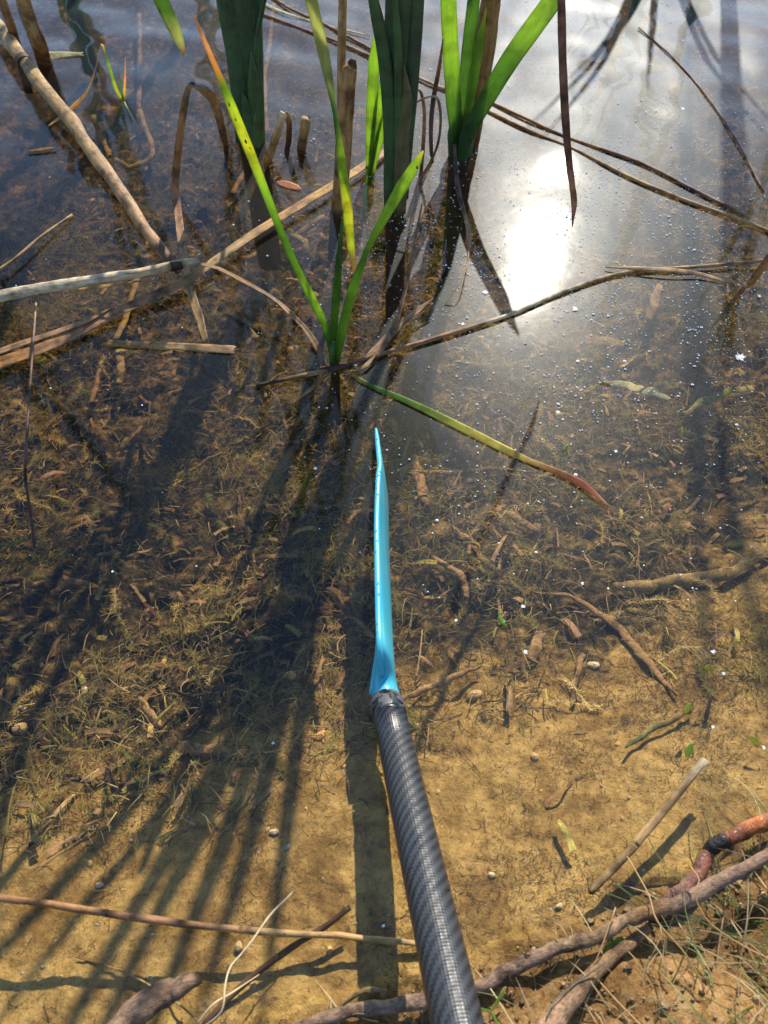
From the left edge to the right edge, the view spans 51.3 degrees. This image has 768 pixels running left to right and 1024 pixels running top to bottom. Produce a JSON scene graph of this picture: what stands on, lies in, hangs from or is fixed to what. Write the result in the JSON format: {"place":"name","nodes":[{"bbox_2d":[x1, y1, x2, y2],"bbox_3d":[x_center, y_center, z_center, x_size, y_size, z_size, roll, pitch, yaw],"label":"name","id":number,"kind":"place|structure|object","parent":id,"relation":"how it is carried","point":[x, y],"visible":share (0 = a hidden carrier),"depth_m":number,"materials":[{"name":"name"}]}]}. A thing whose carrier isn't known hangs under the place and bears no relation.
{"place":"outdoors","nodes":[
{"label":"outdoors","id":0,"kind":"place"},
{"bbox_2d":[153,0,184,54],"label":"hanging leaf tip","id":1,"kind":"object","parent":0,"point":[168,15],"visible":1,"depth_m":0.73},
{"bbox_2d":[0,0,767,1023],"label":"pond bed","id":2,"kind":"object","parent":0,"point":[606,48],"visible":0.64,"depth_m":1.04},
{"bbox_2d":[0,538,26,546],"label":"sunken reed","id":3,"kind":"object","parent":2,"relation":"on","point":[5,544],"visible":1,"depth_m":1.07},
{"bbox_2d":[11,722,27,734],"bbox_3d":[-0.398,0.238,0.875,0.018,0.011,0.015,-9,64,-17],"label":"stone","id":4,"kind":"object","parent":2,"relation":"on","point":[23,725],"visible":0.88,"depth_m":0.87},
{"bbox_2d":[0,568,108,591],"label":"sunken reed","id":5,"kind":"object","parent":2,"relation":"on","point":[75,581],"visible":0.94,"depth_m":1.06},
{"bbox_2d":[62,0,99,75],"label":"cattail plant","id":6,"kind":"object","parent":2,"relation":"on","point":[74,11],"visible":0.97,"depth_m":1.98,"materials":[{"name":"green plant"}]},
{"bbox_2d":[89,368,101,403],"bbox_3d":[-0.481,-0.209,1.331,0.012,0.009,0.080,-2,55,-2],"label":"sunken stub","id":7,"kind":"object","parent":2,"relation":"on","point":[94,391],"visible":1,"depth_m":1.33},
{"bbox_2d":[91,114,112,157],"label":"sunken reed","id":8,"kind":"object","parent":2,"relation":"on","point":[101,137],"visible":1,"depth_m":1.86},
{"bbox_2d":[115,355,124,385],"bbox_3d":[-0.433,-0.232,1.314,0.016,0.014,0.060,-7,56,-5],"label":"sunken stub","id":9,"kind":"object","parent":2,"relation":"on","point":[120,367],"visible":1,"depth_m":1.31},
{"bbox_2d":[112,278,139,339],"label":"sunken reed","id":10,"kind":"object","parent":2,"relation":"on","point":[125,319],"visible":0.76,"depth_m":1.43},
{"bbox_2d":[114,109,154,168],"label":"sunken reed","id":11,"kind":"object","parent":2,"relation":"on","point":[150,157],"visible":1,"depth_m":1.78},
{"bbox_2d":[76,957,201,1023],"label":"fine root","id":12,"kind":"object","parent":2,"relation":"on","point":[176,1002],"visible":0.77,"depth_m":0.66,"materials":[{"name":"brown plant"}]},
{"bbox_2d":[136,12,146,120],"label":"sunken reed","id":13,"kind":"object","parent":2,"relation":"on","point":[139,67],"visible":0.98,"depth_m":2.03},
{"bbox_2d":[138,696,162,727],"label":"sunken leaf","id":14,"kind":"object","parent":2,"relation":"on","point":[147,710],"visible":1,"depth_m":0.87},
{"bbox_2d":[176,452,222,477],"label":"sunken reed","id":15,"kind":"object","parent":2,"relation":"on","point":[207,459],"visible":0.88,"depth_m":1.21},
{"bbox_2d":[176,740,246,759],"bbox_3d":[-0.178,0.245,0.826,0.080,0.021,0.016,5,55,4],"label":"sunken tube","id":16,"kind":"object","parent":2,"relation":"on","point":[197,751],"visible":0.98,"depth_m":0.83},
{"bbox_2d":[196,974,259,1023],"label":"bent straw","id":17,"kind":"object","parent":2,"relation":"on","point":[208,1009],"visible":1,"depth_m":0.59,"materials":[{"name":"beige plant"}]},
{"bbox_2d":[229,170,244,195],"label":"sunken reed","id":18,"kind":"object","parent":2,"relation":"on","point":[236,185],"visible":0.47,"depth_m":1.71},
{"bbox_2d":[216,0,281,270],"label":"cattail plant","id":19,"kind":"object","parent":2,"relation":"on","point":[241,25],"visible":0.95,"depth_m":1.26,"materials":[{"name":"green plant"}]},
{"bbox_2d":[206,881,293,1023],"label":"bent straw","id":20,"kind":"object","parent":2,"relation":"on","point":[260,928],"visible":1,"depth_m":0.62,"materials":[{"name":"beige plant"}]},
{"bbox_2d":[264,3,275,136],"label":"sunken reed","id":21,"kind":"object","parent":2,"relation":"on","point":[269,46],"visible":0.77,"depth_m":2.04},
{"bbox_2d":[202,905,350,1023],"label":"dark rotten stick","id":22,"kind":"object","parent":2,"relation":"on","point":[273,960],"visible":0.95,"depth_m":0.65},
{"bbox_2d":[241,214,325,261],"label":"sunken reed","id":23,"kind":"object","parent":2,"relation":"on","point":[305,228],"visible":0.64,"depth_m":1.60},
{"bbox_2d":[269,653,324,719],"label":"sunken leaf","id":24,"kind":"object","parent":2,"relation":"on","point":[307,691],"visible":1,"depth_m":0.86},
{"bbox_2d":[285,228,308,254],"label":"sunken reed","id":25,"kind":"object","parent":2,"relation":"on","point":[298,238],"visible":0.99,"depth_m":1.57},
{"bbox_2d":[351,455,407,462],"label":"sunken reed","id":26,"kind":"object","parent":2,"relation":"on","point":[368,461],"visible":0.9,"depth_m":1.19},
{"bbox_2d":[0,107,767,891],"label":"leaf litter","id":27,"kind":"object","parent":2,"relation":"on","point":[128,785],"visible":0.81,"depth_m":1.15,"materials":[{"name":"plant"}]},
{"bbox_2d":[0,563,767,1023],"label":"plant debris","id":28,"kind":"object","parent":2,"relation":"on","point":[662,693],"visible":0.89,"depth_m":0.78,"materials":[{"name":"plant"}]},
{"bbox_2d":[0,108,767,873],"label":"waterweed","id":29,"kind":"object","parent":2,"relation":"on","point":[230,588],"visible":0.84,"depth_m":1.15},
{"bbox_2d":[362,0,423,325],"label":"cattail plant","id":30,"kind":"object","parent":2,"relation":"on","point":[394,65],"visible":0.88,"depth_m":1.12,"materials":[{"name":"green plant"}]},
{"bbox_2d":[406,95,441,231],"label":"twisted dead leaf","id":31,"kind":"object","parent":30,"relation":"attached to","point":[431,159],"visible":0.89,"depth_m":1.24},
{"bbox_2d":[388,417,398,434],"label":"sunken reed","id":32,"kind":"object","parent":2,"relation":"on","point":[394,423],"visible":0.97,"depth_m":1.24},
{"bbox_2d":[409,453,429,508],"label":"sunken reed","id":33,"kind":"object","parent":2,"relation":"on","point":[421,495],"visible":0.89,"depth_m":1.14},
{"bbox_2d":[402,664,481,700],"bbox_3d":[0.060,0.183,0.857,0.100,0.009,0.008,-20,58,-13],"label":"slanting stick","id":34,"kind":"object","parent":2,"relation":"on","point":[437,683],"visible":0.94,"depth_m":0.86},
{"bbox_2d":[431,555,468,599],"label":"sunken reed","id":35,"kind":"object","parent":2,"relation":"on","point":[461,576],"visible":1,"depth_m":0.97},
{"bbox_2d":[403,467,536,474],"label":"sunken reed","id":36,"kind":"object","parent":2,"relation":"on","point":[472,470],"visible":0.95,"depth_m":1.14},
{"bbox_2d":[467,690,481,700],"bbox_3d":[0.097,0.197,0.857,0.018,0.009,0.011,-13,56,-9],"label":"stone","id":37,"kind":"object","parent":2,"relation":"on","point":[477,694],"visible":1,"depth_m":0.85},
{"bbox_2d":[452,524,499,573],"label":"sunken reed","id":38,"kind":"object","parent":2,"relation":"on","point":[478,553],"visible":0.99,"depth_m":1.00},
{"bbox_2d":[458,0,500,266],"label":"dead cattail stalk","id":39,"kind":"object","parent":2,"relation":"on","point":[492,7],"visible":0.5,"depth_m":1.22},
{"bbox_2d":[481,989,505,1023],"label":"seedling","id":40,"kind":"object","parent":2,"relation":"on","point":[501,994],"visible":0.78,"depth_m":0.61,"materials":[{"name":"green plant"}]},
{"bbox_2d":[440,0,556,279],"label":"cattail plant","id":41,"kind":"object","parent":2,"relation":"on","point":[466,115],"visible":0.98,"depth_m":1.20,"materials":[{"name":"green plant"}]},
{"bbox_2d":[429,39,443,162],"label":"twisted dead leaf","id":42,"kind":"object","parent":41,"relation":"attached to","point":[433,100],"visible":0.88,"depth_m":1.23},
{"bbox_2d":[496,556,501,625],"bbox_3d":[0.139,0.095,0.968,0.007,0.013,0.103,4,55,3],"label":"sunken stick","id":43,"kind":"object","parent":2,"relation":"on","point":[498,595],"visible":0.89,"depth_m":0.96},
{"bbox_2d":[485,503,541,532],"bbox_3d":[0.170,0.008,1.058,0.089,0.022,0.012,35,62,22],"label":"sunken chip","id":44,"kind":"object","parent":2,"relation":"on","point":[529,526],"visible":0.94,"depth_m":1.05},
{"bbox_2d":[290,847,767,1023],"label":"long root","id":45,"kind":"object","parent":2,"relation":"on","point":[707,889],"visible":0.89,"depth_m":0.64,"materials":[{"name":"brown plant"}]},
{"bbox_2d":[342,986,386,1005],"bbox_3d":[-0.016,0.368,0.611,0.036,0.007,0.007,-13,56,-9],"label":"bark flake","id":46,"kind":"object","parent":45,"relation":"on","point":[368,990],"visible":1,"depth_m":0.61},
{"bbox_2d":[627,856,703,985],"bbox_3d":[0.220,0.326,0.638,0.012,0.021,0.103,-19,57,-13],"label":"dry straw","id":47,"kind":"object","parent":45,"relation":"on","point":[677,944],"visible":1,"depth_m":0.63,"materials":[{"name":"beige plant"}]},
{"bbox_2d":[299,768,767,1023],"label":"bank grass","id":48,"kind":"structure","parent":2,"relation":"on","point":[745,935],"depth_m":0.64,"materials":[{"name":"plant"}]},
{"bbox_2d":[528,631,545,662],"bbox_3d":[0.170,0.150,0.893,0.014,0.012,0.046,16,57,11],"label":"sunken chip","id":49,"kind":"object","parent":2,"relation":"on","point":[537,639],"visible":1,"depth_m":0.89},
{"bbox_2d":[328,839,767,1023],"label":"soil crumbs","id":50,"kind":"object","parent":2,"relation":"on","point":[627,968],"visible":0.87,"depth_m":0.63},
{"bbox_2d":[557,0,576,226],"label":"hanging dead leaf","id":51,"kind":"object","parent":2,"relation":"on","point":[562,58],"visible":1,"depth_m":0.86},
{"bbox_2d":[571,653,585,705],"bbox_3d":[0.208,0.180,0.863,0.009,0.012,0.068,16,57,11],"label":"sunken stick","id":52,"kind":"object","parent":2,"relation":"on","point":[580,658],"visible":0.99,"depth_m":0.87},
{"bbox_2d":[535,921,653,1023],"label":"pale root","id":53,"kind":"object","parent":2,"relation":"on","point":[567,1005],"visible":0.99,"depth_m":0.62,"materials":[{"name":"brown plant"}]},
{"bbox_2d":[546,958,610,1018],"bbox_3d":[0.147,0.360,0.608,0.070,0.012,0.006,-30,60,-19],"label":"dry straw","id":54,"kind":"object","parent":53,"relation":"on","point":[578,981],"visible":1,"depth_m":0.61,"materials":[{"name":"brown plant"}]},
{"bbox_2d":[593,907,615,965],"bbox_3d":[0.175,0.338,0.635,0.002,0.011,0.047,24,59,16],"label":"dry straw","id":55,"kind":"object","parent":53,"relation":"on","point":[605,936],"visible":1,"depth_m":0.63,"materials":[{"name":"beige plant"}]},
{"bbox_2d":[598,980,639,1023],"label":"dry straw","id":56,"kind":"object","parent":53,"relation":"on","point":[615,999],"visible":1,"depth_m":0.61,"materials":[{"name":"beige plant"}]},
{"bbox_2d":[532,590,677,695],"bbox_3d":[0.254,0.134,0.901,0.036,0.054,0.200,-34,62,-21],"label":"twig","id":57,"kind":"object","parent":2,"relation":"on","point":[631,643],"visible":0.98,"depth_m":0.90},
{"bbox_2d":[584,335,626,346],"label":"sunken leaf","id":58,"kind":"object","parent":2,"relation":"on","point":[609,341],"visible":0.99,"depth_m":1.36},
{"bbox_2d":[605,936,623,951],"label":"seedling","id":59,"kind":"object","parent":2,"relation":"on","point":[616,941],"visible":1,"depth_m":0.65,"materials":[{"name":"green plant"}]},
{"bbox_2d":[625,0,646,36],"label":"cattail plant","id":60,"kind":"object","parent":2,"relation":"on","point":[636,13],"visible":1,"depth_m":2.12,"materials":[{"name":"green plant"}]},
{"bbox_2d":[603,380,670,400],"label":"sunken leaf","id":61,"kind":"object","parent":2,"relation":"on","point":[643,390],"visible":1,"depth_m":1.17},
{"bbox_2d":[645,283,662,320],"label":"sunken leaf","id":62,"kind":"object","parent":2,"relation":"on","point":[655,299],"visible":0.99,"depth_m":1.36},
{"bbox_2d":[624,708,692,748],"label":"twig","id":63,"kind":"object","parent":2,"relation":"on","point":[655,726],"visible":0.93,"depth_m":0.80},
{"bbox_2d":[652,849,716,921],"bbox_3d":[0.260,0.318,0.684,0.088,0.022,0.017,-37,63,-23],"label":"red root","id":64,"kind":"object","parent":2,"relation":"on","point":[702,865],"visible":0.66,"depth_m":0.68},
{"bbox_2d":[613,548,767,592],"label":"sunken log","id":65,"kind":"object","parent":2,"relation":"on","point":[726,574],"visible":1,"depth_m":0.94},
{"bbox_2d":[682,0,700,36],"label":"cattail plant","id":66,"kind":"object","parent":2,"relation":"on","point":[691,17],"visible":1,"depth_m":2.13,"materials":[{"name":"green plant"}]},
{"bbox_2d":[681,385,754,415],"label":"sunken leaf","id":67,"kind":"object","parent":2,"relation":"on","point":[702,401],"visible":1,"depth_m":1.13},
{"bbox_2d":[689,865,767,958],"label":"dry straw","id":68,"kind":"object","parent":2,"relation":"on","point":[713,925],"visible":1,"depth_m":0.63,"materials":[{"name":"beige plant"}]},
{"bbox_2d":[702,812,767,854],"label":"orange root","id":69,"kind":"object","parent":2,"relation":"on","point":[748,829],"visible":1,"depth_m":0.69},
{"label":"pond water","id":70,"kind":"structure","parent":0,"visible":0},
{"bbox_2d":[0,0,32,93],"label":"upright dead stalk","id":71,"kind":"object","parent":70,"relation":"in","point":[11,28],"visible":0.66,"depth_m":1.46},
{"bbox_2d":[24,302,36,546],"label":"crooked dark reed","id":72,"kind":"object","parent":70,"relation":"on","point":[26,442],"visible":1,"depth_m":0.92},
{"bbox_2d":[0,214,72,269],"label":"short stick","id":73,"kind":"object","parent":70,"relation":"on","point":[24,250],"visible":1,"depth_m":1.18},
{"bbox_2d":[15,0,61,98],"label":"upright dead stalk","id":74,"kind":"object","parent":70,"relation":"in","point":[35,35],"visible":0.85,"depth_m":1.42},
{"bbox_2d":[28,147,54,152],"bbox_3d":[-0.568,-0.600,1.324,0.043,0.004,0.008,-7,56,-5],"label":"orange reed scrap","id":75,"kind":"object","parent":70,"relation":"on","point":[40,150],"visible":1,"depth_m":1.32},
{"bbox_2d":[49,51,84,59],"bbox_3d":[-0.602,-0.859,1.503,0.076,0.008,0.020,-5,55,-3],"label":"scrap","id":76,"kind":"object","parent":70,"relation":"on","point":[58,55],"visible":0.88,"depth_m":1.50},
{"bbox_2d":[0,18,181,273],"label":"fallen reed stalk","id":77,"kind":"object","parent":70,"relation":"on","point":[65,113],"visible":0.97,"depth_m":1.30,"materials":[{"name":"plant"}]},
{"bbox_2d":[48,44,139,131],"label":"grass sprig","id":78,"kind":"object","parent":70,"relation":"on","point":[76,104],"depth_m":1.39,"materials":[{"name":"green plant"}]},
{"bbox_2d":[0,258,198,302],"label":"bleached reed stalk","id":79,"kind":"object","parent":70,"relation":"on","point":[18,292],"visible":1,"depth_m":1.08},
{"bbox_2d":[107,972,202,1023],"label":"blurred root","id":80,"kind":"object","parent":70,"relation":"on","point":[145,1005],"visible":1,"depth_m":0.60,"materials":[{"name":"brown plant"}]},
{"bbox_2d":[101,340,235,353],"bbox_3d":[-0.286,-0.220,1.061,0.183,0.006,0.011,4,55,3],"label":"floating reed piece","id":81,"kind":"object","parent":70,"relation":"on","point":[213,348],"visible":1,"depth_m":1.06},
{"bbox_2d":[0,149,383,368],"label":"long dead leaf","id":82,"kind":"object","parent":70,"relation":"on","point":[67,336],"visible":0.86,"depth_m":1.11,"materials":[{"name":"plant"}]},
{"bbox_2d":[0,305,115,353],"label":"dead leaf strip","id":83,"kind":"object","parent":82,"relation":"on","point":[38,337],"visible":0.98,"depth_m":1.06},
{"bbox_2d":[171,81,228,342],"bbox_3d":[-0.282,-0.457,1.150,0.095,0.230,0.477,0,55,0],"label":"arched dead leaf","id":84,"kind":"object","parent":70,"relation":"on","point":[208,94],"visible":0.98,"depth_m":1.18,"materials":[{"name":"plant"}]},
{"bbox_2d":[0,894,415,946],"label":"brown cane","id":85,"kind":"object","parent":70,"relation":"on","point":[120,915],"visible":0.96,"depth_m":0.66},
{"bbox_2d":[197,262,325,365],"bbox_3d":[-0.165,-0.279,1.092,0.249,0.045,0.023,37,63,23],"label":"curled dead leaf","id":86,"kind":"object","parent":70,"relation":"on","point":[306,330],"visible":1,"depth_m":1.07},
{"bbox_2d":[237,111,286,222],"bbox_3d":[-0.215,-0.561,1.284,0.061,0.135,0.129,34,62,21],"label":"reed stub","id":87,"kind":"object","parent":70,"relation":"on","point":[268,156],"visible":0.91,"depth_m":1.31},
{"bbox_2d":[276,180,300,189],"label":"pinkish leaf","id":88,"kind":"object","parent":70,"relation":"on","point":[287,184],"visible":1,"depth_m":1.27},
{"bbox_2d":[284,111,294,175],"bbox_3d":[-0.157,-0.601,1.305,0.017,0.102,0.020,0,55,0],"label":"reed stub","id":89,"kind":"object","parent":70,"relation":"on","point":[291,171],"visible":0.89,"depth_m":1.31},
{"bbox_2d":[256,370,340,386],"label":"rotten reed","id":90,"kind":"object","parent":70,"relation":"on","point":[299,376],"visible":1,"depth_m":1.03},
{"bbox_2d":[297,116,312,168],"bbox_3d":[-0.130,-0.626,1.367,0.027,0.156,0.126,0,55,0],"label":"reed stub","id":91,"kind":"object","parent":70,"relation":"on","point":[305,121],"visible":1,"depth_m":1.30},
{"bbox_2d":[193,16,423,425],"bbox_3d":[-0.064,-0.281,0.923,0.207,0.542,0.012,1,55,1],"label":"young cattail shoot","id":92,"kind":"object","parent":70,"relation":"in","point":[334,333],"visible":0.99,"depth_m":0.90,"materials":[{"name":"green plant"}]},
{"bbox_2d":[290,371,332,405],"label":"rotten reed","id":93,"kind":"object","parent":70,"relation":"on","point":[318,382],"visible":1,"depth_m":1.02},
{"bbox_2d":[266,3,369,35],"bbox_3d":[-0.157,-0.985,1.590,0.302,0.003,0.023,30,60,19],"label":"pale leaf strip","id":94,"kind":"object","parent":70,"relation":"on","point":[287,13],"visible":0.68,"depth_m":1.59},
{"bbox_2d":[275,0,370,49],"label":"floating reed","id":95,"kind":"object","parent":70,"relation":"on","point":[326,25],"visible":0.6,"depth_m":1.57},
{"bbox_2d":[305,0,355,273],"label":"drooping cattail leaf","id":96,"kind":"object","parent":70,"relation":"on","point":[314,14],"visible":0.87,"depth_m":0.94,"materials":[{"name":"plant"}]},
{"bbox_2d":[319,363,348,371],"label":"rotten reed","id":97,"kind":"object","parent":70,"relation":"on","point":[334,368],"visible":1,"depth_m":1.03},
{"bbox_2d":[335,0,346,153],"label":"thin reed stalk","id":98,"kind":"object","parent":70,"relation":"in","point":[342,33],"visible":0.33,"depth_m":1.06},
{"bbox_2d":[328,59,356,263],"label":"broken reed stalk","id":99,"kind":"object","parent":70,"relation":"in","point":[347,95],"visible":0.78,"depth_m":1.14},
{"bbox_2d":[349,352,377,376],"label":"dead leaf","id":100,"kind":"object","parent":70,"relation":"on","point":[365,365],"visible":1,"depth_m":1.03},
{"bbox_2d":[1,0,767,601],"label":"pollen specks","id":101,"kind":"object","parent":70,"relation":"on","point":[563,274],"visible":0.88,"depth_m":1.15,"materials":[{"name":"white"}]},
{"bbox_2d":[359,204,422,365],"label":"dead leaf","id":102,"kind":"object","parent":70,"relation":"on","point":[390,336],"visible":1,"depth_m":1.07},
{"bbox_2d":[358,298,433,363],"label":"dead leaf","id":103,"kind":"object","parent":70,"relation":"on","point":[407,318],"visible":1,"depth_m":1.07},
{"bbox_2d":[418,89,425,231],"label":"twisted dead leaf","id":104,"kind":"object","parent":70,"relation":"on","point":[423,149],"visible":0.85,"depth_m":1.25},
{"bbox_2d":[369,428,484,1023],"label":"paddle","id":105,"kind":"object","parent":70,"relation":"on","point":[450,992],"visible":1,"depth_m":0.60,"materials":[{"name":"plastic"}]},
{"bbox_2d":[444,144,471,305],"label":"hanging straw leaf","id":106,"kind":"object","parent":70,"relation":"on","point":[462,207],"visible":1,"depth_m":1.23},
{"bbox_2d":[345,369,608,506],"bbox_3d":[0.107,-0.098,0.976,0.374,0.004,0.017,29,60,19],"label":"floating striped leaf","id":107,"kind":"object","parent":70,"relation":"on","point":[487,440],"visible":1,"depth_m":0.97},
{"bbox_2d":[264,13,767,232],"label":"floating reed","id":108,"kind":"object","parent":70,"relation":"on","point":[686,200],"visible":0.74,"depth_m":1.31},
{"bbox_2d":[344,259,762,364],"bbox_3d":[0.261,-0.300,1.112,0.687,0.012,0.059,-15,57,-10],"label":"long straw reed","id":109,"kind":"object","parent":70,"relation":"on","point":[489,321],"visible":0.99,"depth_m":1.10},
{"bbox_2d":[605,266,737,285],"bbox_3d":[0.412,-0.343,1.144,0.188,0.010,0.013,9,56,6],"label":"leaf strip","id":110,"kind":"object","parent":109,"relation":"on","point":[669,270],"visible":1,"depth_m":1.14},
{"bbox_2d":[493,102,750,218],"bbox_3d":[0.376,-0.591,1.318,0.504,0.005,0.022,36,63,22],"label":"floating reed","id":111,"kind":"object","parent":70,"relation":"on","point":[737,211],"visible":0.97,"depth_m":1.31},
{"bbox_2d":[588,757,707,894],"bbox_3d":[0.234,0.274,0.702,0.166,0.009,0.009,-37,63,-23],"label":"grey brown stick","id":112,"kind":"object","parent":70,"relation":"on","point":[640,837],"visible":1,"depth_m":0.70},
{"bbox_2d":[685,743,693,756],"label":"willow leaf","id":113,"kind":"object","parent":70,"relation":"on","point":[689,749],"visible":1,"depth_m":0.75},
{"bbox_2d":[638,27,764,192],"bbox_3d":[0.562,-0.728,1.413,0.032,0.003,0.551,-8,56,-6],"label":"floating reed","id":114,"kind":"object","parent":70,"relation":"on","point":[710,101],"visible":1,"depth_m":1.40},
{"bbox_2d":[684,254,767,361],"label":"leaning dead leaf","id":115,"kind":"object","parent":70,"relation":"in","point":[758,272],"visible":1,"depth_m":1.12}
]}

